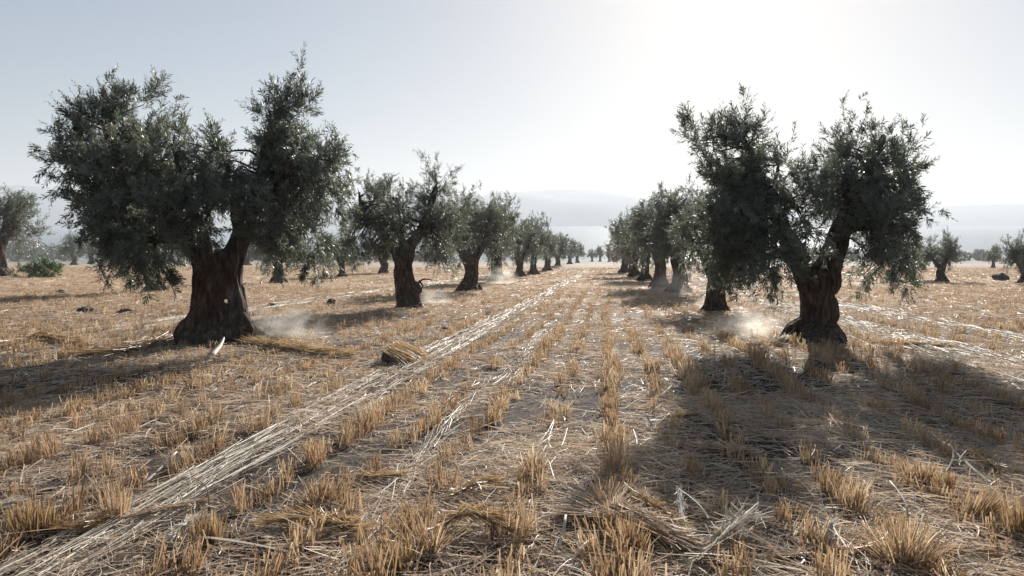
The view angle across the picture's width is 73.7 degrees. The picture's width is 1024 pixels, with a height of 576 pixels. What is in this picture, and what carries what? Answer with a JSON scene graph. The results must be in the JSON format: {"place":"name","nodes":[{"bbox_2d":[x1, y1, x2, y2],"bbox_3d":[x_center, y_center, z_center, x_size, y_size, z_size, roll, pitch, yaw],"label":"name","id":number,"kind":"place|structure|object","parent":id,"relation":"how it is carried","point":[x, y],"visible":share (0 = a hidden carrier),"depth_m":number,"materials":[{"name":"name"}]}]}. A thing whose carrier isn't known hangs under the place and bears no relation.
{"place":"outdoors","nodes":[
{"label":"outdoors","id":0,"kind":"place"},
{"bbox_2d":[0,261,1023,575],"bbox_3d":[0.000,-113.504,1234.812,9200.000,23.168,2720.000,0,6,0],"label":"field","id":1,"kind":"structure","parent":0,"point":[346,459],"depth_m":5.46,"materials":[{"name":"beige plant"}]},
{"bbox_2d":[0,494,28,508],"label":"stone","id":2,"kind":"object","parent":1,"relation":"on","point":[8,501],"visible":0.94,"depth_m":3.66,"materials":[{"name":"beige stone"}]},
{"bbox_2d":[0,182,58,275],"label":"olive tree","id":3,"kind":"object","parent":1,"relation":"on","point":[14,213],"visible":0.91,"depth_m":52.31,"materials":[{"name":"green plant"}]},
{"bbox_2d":[0,489,68,542],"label":"stubble clump","id":4,"kind":"object","parent":1,"relation":"on","point":[15,520],"visible":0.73,"depth_m":3.37,"materials":[{"name":"plant"}]},
{"bbox_2d":[7,256,65,276],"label":"shrub","id":5,"kind":"object","parent":1,"relation":"on","point":[46,268],"visible":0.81,"depth_m":47.53,"materials":[{"name":"green plant"}]},
{"bbox_2d":[0,329,87,350],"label":"straw bundle","id":6,"kind":"object","parent":1,"relation":"on","point":[50,335],"visible":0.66,"depth_m":11.13,"materials":[{"name":"beige plant"}]},
{"bbox_2d":[54,230,88,264],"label":"olive tree","id":7,"kind":"object","parent":1,"relation":"on","point":[72,249],"visible":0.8,"depth_m":131.34,"materials":[{"name":"green plant"}]},
{"bbox_2d":[36,505,125,533],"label":"straw bundle","id":8,"kind":"object","parent":1,"relation":"on","point":[90,522],"visible":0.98,"depth_m":3.38,"materials":[{"name":"brown plant"}]},
{"bbox_2d":[76,306,94,311],"bbox_3d":[-10.822,0.567,17.297,0.404,0.210,0.305,-5,8,-43],"label":"earth clod","id":9,"kind":"object","parent":1,"relation":"on","point":[83,309],"visible":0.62,"depth_m":17.18,"materials":[{"name":"brown soil"}]},
{"bbox_2d":[56,483,116,503],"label":"straw bundle","id":10,"kind":"object","parent":1,"relation":"on","point":[89,490],"visible":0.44,"depth_m":3.85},
{"bbox_2d":[79,239,99,263],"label":"olive tree","id":11,"kind":"object","parent":1,"relation":"on","point":[89,250],"visible":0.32,"depth_m":148.41,"materials":[{"name":"green plant"}]},
{"bbox_2d":[48,330,172,359],"bbox_3d":[-5.745,0.867,10.496,0.837,0.290,2.727,2,6,17],"label":"straw bundle","id":12,"kind":"object","parent":1,"relation":"on","point":[123,348],"visible":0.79,"depth_m":9.90,"materials":[{"name":"beige plant"}]},
{"bbox_2d":[89,473,148,527],"bbox_3d":[-2.071,1.120,3.562,0.321,0.239,0.267,0,6,0],"label":"stubble clump","id":13,"kind":"object","parent":1,"relation":"on","point":[124,503],"visible":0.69,"depth_m":3.57,"materials":[{"name":"beige plant"}]},
{"bbox_2d":[116,308,133,312],"bbox_3d":[-9.670,0.600,17.047,0.344,0.182,0.262,1,6,8],"label":"earth clod","id":14,"kind":"object","parent":1,"relation":"on","point":[124,310],"visible":0.73,"depth_m":16.99,"materials":[{"name":"soil"}]},
{"bbox_2d":[125,347,139,354],"bbox_3d":[-5.574,0.947,10.029,0.241,0.132,0.192,1,6,8],"label":"earth clod","id":15,"kind":"object","parent":1,"relation":"on","point":[130,350],"visible":0.56,"depth_m":9.97,"materials":[{"name":"soil"}]},
{"bbox_2d":[94,240,182,291],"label":"olive tree","id":16,"kind":"object","parent":1,"relation":"on","point":[152,288],"visible":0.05,"depth_m":26.77,"materials":[{"name":"green plant"}]},
{"bbox_2d":[142,451,176,485],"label":"dry stalk","id":17,"kind":"object","parent":1,"relation":"on","point":[151,476],"visible":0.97,"depth_m":4.27,"materials":[{"name":"beige plant"}]},
{"bbox_2d":[112,495,217,521],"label":"straw bundle","id":18,"kind":"object","parent":1,"relation":"on","point":[153,510],"visible":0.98,"depth_m":3.58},
{"bbox_2d":[169,247,183,264],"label":"olive tree","id":19,"kind":"object","parent":1,"relation":"on","point":[177,255],"visible":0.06,"depth_m":99.02,"materials":[{"name":"green plant"}]},
{"bbox_2d":[162,509,210,541],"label":"straw bundle","id":20,"kind":"object","parent":1,"relation":"on","point":[184,524],"visible":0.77,"depth_m":3.31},
{"bbox_2d":[27,41,366,347],"bbox_3d":[-4.954,-1.316,11.235,5.166,5.378,3.703,0,6,0],"label":"olive tree","id":21,"kind":"object","parent":1,"relation":"on","point":[135,198],"visible":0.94,"depth_m":10.62,"materials":[{"name":"green plant"}]},
{"bbox_2d":[195,478,209,510],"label":"dry stalk","id":22,"kind":"object","parent":1,"relation":"on","point":[207,493],"visible":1,"depth_m":3.68,"materials":[{"name":"plant"}]},
{"bbox_2d":[177,511,239,548],"bbox_3d":[-1.452,1.163,3.262,0.233,0.144,0.207,0,6,0],"label":"stubble clump","id":23,"kind":"object","parent":1,"relation":"on","point":[217,530],"visible":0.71,"depth_m":3.25,"materials":[{"name":"plant"}]},
{"bbox_2d":[210,336,224,357],"bbox_3d":[-4.287,0.881,9.964,0.076,0.088,1.637,-2,6,-15],"label":"wood splinter","id":24,"kind":"object","parent":1,"relation":"on","point":[216,349],"visible":0.8,"depth_m":9.87,"materials":[{"name":"beige wood"}]},
{"bbox_2d":[244,244,260,264],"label":"olive tree","id":25,"kind":"object","parent":1,"relation":"on","point":[247,261],"visible":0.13,"depth_m":108.15,"materials":[{"name":"green plant"}]},
{"bbox_2d":[247,218,307,282],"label":"olive tree","id":26,"kind":"object","parent":1,"relation":"on","point":[258,253],"visible":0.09,"depth_m":38.18,"materials":[{"name":"green plant"}]},
{"bbox_2d":[232,335,362,358],"bbox_3d":[-3.543,0.841,10.292,3.783,0.304,0.677,5,8,42],"label":"straw bundle","id":27,"kind":"object","parent":1,"relation":"on","point":[291,346],"visible":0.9,"depth_m":9.97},
{"bbox_2d":[248,497,379,538],"bbox_3d":[-0.957,1.141,3.372,0.700,0.108,0.298,2,6,17],"label":"straw bundle","id":28,"kind":"object","parent":1,"relation":"on","point":[332,519],"visible":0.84,"depth_m":3.35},
{"bbox_2d":[284,473,345,510],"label":"stubble clump","id":29,"kind":"object","parent":1,"relation":"on","point":[322,492],"visible":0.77,"depth_m":3.73,"materials":[{"name":"beige plant"}]},
{"bbox_2d":[327,299,335,304],"bbox_3d":[-5.352,0.430,20.226,0.289,0.245,0.363,0,6,3],"label":"earth clod","id":30,"kind":"object","parent":1,"relation":"on","point":[331,300],"visible":0.67,"depth_m":20.12,"materials":[{"name":"soil"}]},
{"bbox_2d":[318,227,362,276],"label":"olive tree","id":31,"kind":"object","parent":1,"relation":"on","point":[342,264],"visible":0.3,"depth_m":49.37,"materials":[{"name":"green plant"}]},
{"bbox_2d":[359,232,397,272],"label":"olive tree","id":32,"kind":"object","parent":1,"relation":"on","point":[384,266],"visible":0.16,"depth_m":59.37,"materials":[{"name":"green plant"}]},
{"bbox_2d":[351,465,414,481],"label":"straw bundle","id":33,"kind":"object","parent":1,"relation":"on","point":[377,474],"visible":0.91,"depth_m":4.10,"materials":[{"name":"beige plant"}]},
{"bbox_2d":[372,527,428,571],"bbox_3d":[-0.492,1.150,2.967,0.236,0.180,0.255,0,6,0],"label":"stubble clump","id":34,"kind":"object","parent":1,"relation":"on","point":[402,553],"visible":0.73,"depth_m":2.97,"materials":[{"name":"plant"}]},
{"bbox_2d":[332,147,476,308],"bbox_3d":[-3.008,-1.375,19.070,4.151,4.948,3.561,0,6,0],"label":"olive tree","id":35,"kind":"object","parent":1,"relation":"on","point":[382,221],"visible":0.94,"depth_m":18.78,"materials":[{"name":"green plant"}]},
{"bbox_2d":[418,278,431,287],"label":"dead twig","id":36,"kind":"object","parent":35,"relation":"attached to","point":[419,281],"visible":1,"depth_m":19.16,"materials":[{"name":"brown wood"}]},
{"bbox_2d":[381,339,434,367],"bbox_3d":[-1.360,0.861,8.853,0.735,0.328,1.074,0,6,0],"label":"straw heap","id":37,"kind":"object","parent":1,"relation":"on","point":[400,351],"visible":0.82,"depth_m":8.74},
{"bbox_2d":[374,506,475,557],"bbox_3d":[-0.423,1.139,3.148,0.452,0.188,0.437,-5,8,-44],"label":"stubble clump","id":38,"kind":"object","parent":1,"relation":"on","point":[434,542],"visible":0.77,"depth_m":3.15,"materials":[{"name":"beige plant"}]},
{"bbox_2d":[432,180,519,290],"bbox_3d":[-1.682,-1.911,28.884,4.397,5.377,3.034,0,5,-17],"label":"olive tree","id":39,"kind":"object","parent":1,"relation":"on","point":[488,227],"visible":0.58,"depth_m":28.75,"materials":[{"name":"green plant"}]},
{"bbox_2d":[441,471,510,497],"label":"straw bundle","id":40,"kind":"object","parent":1,"relation":"on","point":[468,484],"visible":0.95,"depth_m":3.86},
{"bbox_2d":[414,497,538,540],"bbox_3d":[-0.179,1.125,3.310,0.621,0.138,0.362,0,6,0],"label":"straw bundle","id":41,"kind":"object","parent":1,"relation":"on","point":[476,511],"visible":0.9,"depth_m":3.34,"materials":[{"name":"beige plant"}]},
{"bbox_2d":[469,190,530,281],"bbox_3d":[-0.930,-2.728,39.438,3.434,6.239,4.278,4,7,39],"label":"olive tree","id":42,"kind":"object","parent":1,"relation":"on","point":[497,274],"visible":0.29,"depth_m":39.31,"materials":[{"name":"green plant"}]},
{"bbox_2d":[5,238,995,261],"bbox_3d":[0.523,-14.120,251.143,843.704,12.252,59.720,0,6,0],"label":"wood","id":43,"kind":"object","parent":1,"relation":"on","point":[36,251],"visible":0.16,"depth_m":235.10,"materials":[{"name":"green plant"}]},
{"bbox_2d":[0,267,1023,575],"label":"stubble","id":44,"kind":"object","parent":1,"relation":"on","point":[314,453],"visible":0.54,"depth_m":5.87,"materials":[{"name":"beige plant"}]},
{"bbox_2d":[0,268,1023,575],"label":"flattened straw","id":45,"kind":"object","parent":1,"relation":"on","point":[210,472],"visible":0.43,"depth_m":5.21,"materials":[{"name":"beige plant"}]},
{"bbox_2d":[502,216,548,276],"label":"olive tree","id":46,"kind":"object","parent":1,"relation":"on","point":[520,253],"visible":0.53,"depth_m":47.37,"materials":[{"name":"green plant"}]},
{"bbox_2d":[519,210,552,274],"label":"olive tree","id":47,"kind":"object","parent":1,"relation":"on","point":[533,270],"visible":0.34,"depth_m":56.37,"materials":[{"name":"green plant"}]},
{"bbox_2d":[535,227,564,270],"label":"olive tree","id":48,"kind":"object","parent":1,"relation":"on","point":[553,247],"visible":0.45,"depth_m":71.96,"materials":[{"name":"green plant"}]},
{"bbox_2d":[557,514,566,551],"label":"dry stalk","id":49,"kind":"object","parent":1,"relation":"on","point":[562,532],"visible":0.91,"depth_m":3.23,"materials":[{"name":"beige plant"}]},
{"bbox_2d":[551,232,573,265],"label":"olive tree","id":50,"kind":"object","parent":1,"relation":"on","point":[563,246],"visible":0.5,"depth_m":94.81,"materials":[{"name":"green plant"}]},
{"bbox_2d":[565,238,579,263],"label":"olive tree","id":51,"kind":"object","parent":1,"relation":"on","point":[574,247],"visible":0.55,"depth_m":148.64,"materials":[{"name":"green plant"}]},
{"bbox_2d":[572,241,587,262],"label":"olive tree","id":52,"kind":"object","parent":1,"relation":"on","point":[580,252],"visible":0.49,"depth_m":183.23,"materials":[{"name":"green plant"}]},
{"bbox_2d":[569,532,590,565],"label":"dry stalk","id":53,"kind":"object","parent":1,"relation":"on","point":[575,556],"visible":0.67,"depth_m":3.06,"materials":[{"name":"beige plant"}]},
{"bbox_2d":[586,249,597,261],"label":"olive tree","id":54,"kind":"object","parent":1,"relation":"on","point":[591,254],"visible":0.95,"depth_m":238.19,"materials":[{"name":"green plant"}]},
{"bbox_2d":[595,245,603,261],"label":"olive tree","id":55,"kind":"object","parent":1,"relation":"on","point":[599,249],"visible":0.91,"depth_m":237.74,"materials":[{"name":"green plant"}]},
{"bbox_2d":[604,251,611,261],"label":"olive tree","id":56,"kind":"object","parent":1,"relation":"on","point":[609,256],"visible":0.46,"depth_m":224.85,"materials":[{"name":"green plant"}]},
{"bbox_2d":[545,435,673,480],"bbox_3d":[0.614,1.097,4.371,0.925,0.148,0.840,5,7,39],"label":"stubble clump","id":57,"kind":"object","parent":1,"relation":"on","point":[580,464],"visible":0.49,"depth_m":4.38,"materials":[{"name":"plant"}]},
{"bbox_2d":[600,227,628,272],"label":"olive tree","id":58,"kind":"object","parent":1,"relation":"on","point":[624,268],"visible":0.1,"depth_m":62.30,"materials":[{"name":"green plant"}]},
{"bbox_2d":[555,470,675,522],"bbox_3d":[0.511,1.103,3.627,0.619,0.226,0.632,-1,6,-15],"label":"stubble clump","id":59,"kind":"object","parent":1,"relation":"on","point":[607,494],"visible":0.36,"depth_m":3.66,"materials":[{"name":"plant"}]},
{"bbox_2d":[603,207,652,276],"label":"olive tree","id":60,"kind":"object","parent":1,"relation":"on","point":[633,271],"visible":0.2,"depth_m":49.33,"materials":[{"name":"green plant"}]},
{"bbox_2d":[605,512,659,555],"bbox_3d":[0.550,1.165,3.179,0.238,0.181,0.216,0,6,0],"label":"stubble clump","id":61,"kind":"object","parent":1,"relation":"on","point":[632,529],"visible":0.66,"depth_m":3.17,"materials":[{"name":"plant"}]},
{"bbox_2d":[534,496,739,562],"bbox_3d":[0.609,1.150,3.348,1.019,0.134,0.374,4,7,35],"label":"straw bundle","id":62,"kind":"object","parent":1,"relation":"on","point":[672,533],"visible":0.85,"depth_m":3.35,"materials":[{"name":"beige plant"}]},
{"bbox_2d":[614,204,667,280],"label":"olive tree","id":63,"kind":"object","parent":1,"relation":"on","point":[641,276],"visible":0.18,"depth_m":40.81,"materials":[{"name":"green plant"}]},
{"bbox_2d":[618,185,682,287],"bbox_3d":[6.885,-2.143,32.189,3.820,5.603,3.057,0,6,2],"label":"olive tree","id":64,"kind":"object","parent":1,"relation":"on","point":[659,279],"visible":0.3,"depth_m":31.93,"materials":[{"name":"green plant"}]},
{"bbox_2d":[611,482,692,526],"bbox_3d":[0.747,1.134,3.613,0.186,0.114,0.634,-3,6,-27],"label":"straw bundle","id":65,"kind":"object","parent":1,"relation":"on","point":[653,505],"visible":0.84,"depth_m":3.57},
{"bbox_2d":[645,413,669,427],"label":"dry stalk","id":66,"kind":"object","parent":1,"relation":"on","point":[663,419],"visible":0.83,"depth_m":5.41,"materials":[{"name":"beige plant"}]},
{"bbox_2d":[632,172,707,292],"bbox_3d":[6.588,-1.956,27.400,3.936,5.510,3.275,-4,-2,39],"label":"olive tree","id":67,"kind":"object","parent":1,"relation":"on","point":[661,214],"visible":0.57,"depth_m":27.31,"materials":[{"name":"green plant"}]},
{"bbox_2d":[673,485,688,532],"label":"straw bundle","id":68,"kind":"object","parent":1,"relation":"on","point":[680,502],"visible":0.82,"depth_m":3.62,"materials":[{"name":"beige plant"}]},
{"bbox_2d":[661,408,702,419],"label":"straw bundle","id":69,"kind":"object","parent":1,"relation":"on","point":[691,413],"visible":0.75,"depth_m":5.60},
{"bbox_2d":[664,187,754,312],"bbox_3d":[5.588,-0.952,17.563,3.095,4.290,2.828,-2,6,-15],"label":"olive tree","id":70,"kind":"object","parent":1,"relation":"on","point":[715,299],"visible":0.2,"depth_m":17.88,"materials":[{"name":"green plant"}]},
{"bbox_2d":[681,429,768,457],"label":"straw bundle","id":71,"kind":"object","parent":1,"relation":"on","point":[710,445],"visible":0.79,"depth_m":4.65,"materials":[{"name":"beige plant"}]},
{"bbox_2d":[681,495,777,565],"bbox_3d":[1.036,1.131,3.206,0.219,0.132,0.802,4,7,38],"label":"straw bundle","id":72,"kind":"object","parent":1,"relation":"on","point":[741,516],"visible":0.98,"depth_m":3.25,"materials":[{"name":"beige plant"}]},
{"bbox_2d":[698,424,779,439],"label":"straw bundle","id":73,"kind":"object","parent":1,"relation":"on","point":[745,432],"visible":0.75,"depth_m":5.03,"materials":[{"name":"beige plant"}]},
{"bbox_2d":[741,328,797,345],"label":"straw bundle","id":74,"kind":"object","parent":1,"relation":"on","point":[780,338],"visible":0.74,"depth_m":10.33,"materials":[{"name":"beige plant"}]},
{"bbox_2d":[667,82,957,346],"bbox_3d":[4.719,-0.929,10.801,4.535,4.434,2.984,0,6,0],"label":"olive tree","id":75,"kind":"object","parent":1,"relation":"on","point":[748,208],"visible":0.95,"depth_m":10.31,"materials":[{"name":"green plant"}]},
{"bbox_2d":[824,516,836,547],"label":"straw bundle","id":76,"kind":"object","parent":1,"relation":"on","point":[831,524],"visible":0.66,"depth_m":3.20,"materials":[{"name":"beige plant"}]},
{"bbox_2d":[812,465,851,500],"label":"stubble clump","id":77,"kind":"object","parent":1,"relation":"on","point":[822,480],"visible":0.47,"depth_m":3.89,"materials":[{"name":"beige plant"}]},
{"bbox_2d":[825,472,888,518],"bbox_3d":[1.812,1.120,3.693,0.308,0.187,0.322,0,6,0],"label":"stubble clump","id":78,"kind":"object","parent":1,"relation":"on","point":[846,492],"visible":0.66,"depth_m":3.68,"materials":[{"name":"beige plant"}]},
{"bbox_2d":[766,541,1011,560],"bbox_3d":[1.667,1.181,3.061,1.063,0.082,0.111,0,6,2],"label":"straw bundle","id":79,"kind":"object","parent":1,"relation":"on","point":[982,551],"visible":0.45,"depth_m":3.05,"materials":[{"name":"beige plant"}]},
{"bbox_2d":[889,480,908,523],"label":"dry stalk","id":80,"kind":"object","parent":1,"relation":"on","point":[900,494],"visible":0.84,"depth_m":3.53,"materials":[{"name":"beige plant"}]},
{"bbox_2d":[838,505,977,575],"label":"stubble clump","id":81,"kind":"object","parent":1,"relation":"on","point":[899,548],"visible":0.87,"depth_m":2.98,"materials":[{"name":"beige plant"}]},
{"bbox_2d":[891,243,927,279],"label":"olive tree","id":82,"kind":"object","parent":1,"relation":"on","point":[914,260],"visible":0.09,"depth_m":42.36,"materials":[{"name":"green plant"}]},
{"bbox_2d":[866,338,958,347],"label":"straw bundle","id":83,"kind":"object","parent":1,"relation":"on","point":[935,343],"visible":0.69,"depth_m":10.37,"materials":[{"name":"beige plant"}]},
{"bbox_2d":[891,454,951,486],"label":"stubble clump","id":84,"kind":"object","parent":1,"relation":"on","point":[928,471],"visible":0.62,"depth_m":4.07,"materials":[{"name":"beige plant"}]},
{"bbox_2d":[912,225,967,281],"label":"olive tree","id":85,"kind":"object","parent":1,"relation":"on","point":[947,251],"visible":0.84,"depth_m":39.39,"materials":[{"name":"green plant"}]},
{"bbox_2d":[930,468,979,493],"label":"stubble clump","id":86,"kind":"object","parent":1,"relation":"on","point":[946,478],"visible":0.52,"depth_m":3.90,"materials":[{"name":"plant"}]},
{"bbox_2d":[927,431,1023,500],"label":"dry branch","id":87,"kind":"object","parent":1,"relation":"on","point":[954,452],"visible":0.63,"depth_m":4.36,"materials":[{"name":"brown wood"}]},
{"bbox_2d":[960,442,1008,474],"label":"straw bundle","id":88,"kind":"object","parent":1,"relation":"on","point":[982,455],"visible":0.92,"depth_m":4.27,"materials":[{"name":"beige plant"}]},
{"bbox_2d":[959,484,1017,522],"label":"stubble clump","id":89,"kind":"object","parent":1,"relation":"on","point":[981,502],"visible":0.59,"depth_m":3.45,"materials":[{"name":"beige plant"}]},
{"bbox_2d":[984,244,1002,267],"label":"olive tree","id":90,"kind":"object","parent":1,"relation":"on","point":[992,257],"visible":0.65,"depth_m":91.36,"materials":[{"name":"green plant"}]},
{"bbox_2d":[991,272,1009,279],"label":"earth clod","id":91,"kind":"object","parent":1,"relation":"on","point":[1000,276],"visible":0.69,"depth_m":40.88,"materials":[{"name":"soil"}]},
{"bbox_2d":[985,490,1023,540],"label":"stubble clump","id":92,"kind":"object","parent":1,"relation":"on","point":[1017,514],"visible":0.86,"depth_m":3.25,"materials":[{"name":"plant"}]},
{"bbox_2d":[991,228,1023,283],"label":"olive tree","id":93,"kind":"object","parent":1,"relation":"on","point":[1016,254],"visible":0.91,"depth_m":36.13,"materials":[{"name":"green plant"}]},
{"bbox_2d":[0,185,1023,225],"bbox_3d":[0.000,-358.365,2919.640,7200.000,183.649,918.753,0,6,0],"label":"hills","id":94,"kind":"structure","parent":0,"point":[580,208],"depth_m":2670.81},
{"bbox_2d":[0,0,1023,207],"label":"sky","id":95,"kind":"structure","parent":0,"point":[529,95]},
{"bbox_2d":[6,226,1023,260],"bbox_3d":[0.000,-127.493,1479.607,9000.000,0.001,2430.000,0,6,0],"label":"lake","id":96,"kind":"structure","parent":0,"point":[971,239],"depth_m":753.65,"materials":[{"name":"grey liquid"}]}
]}

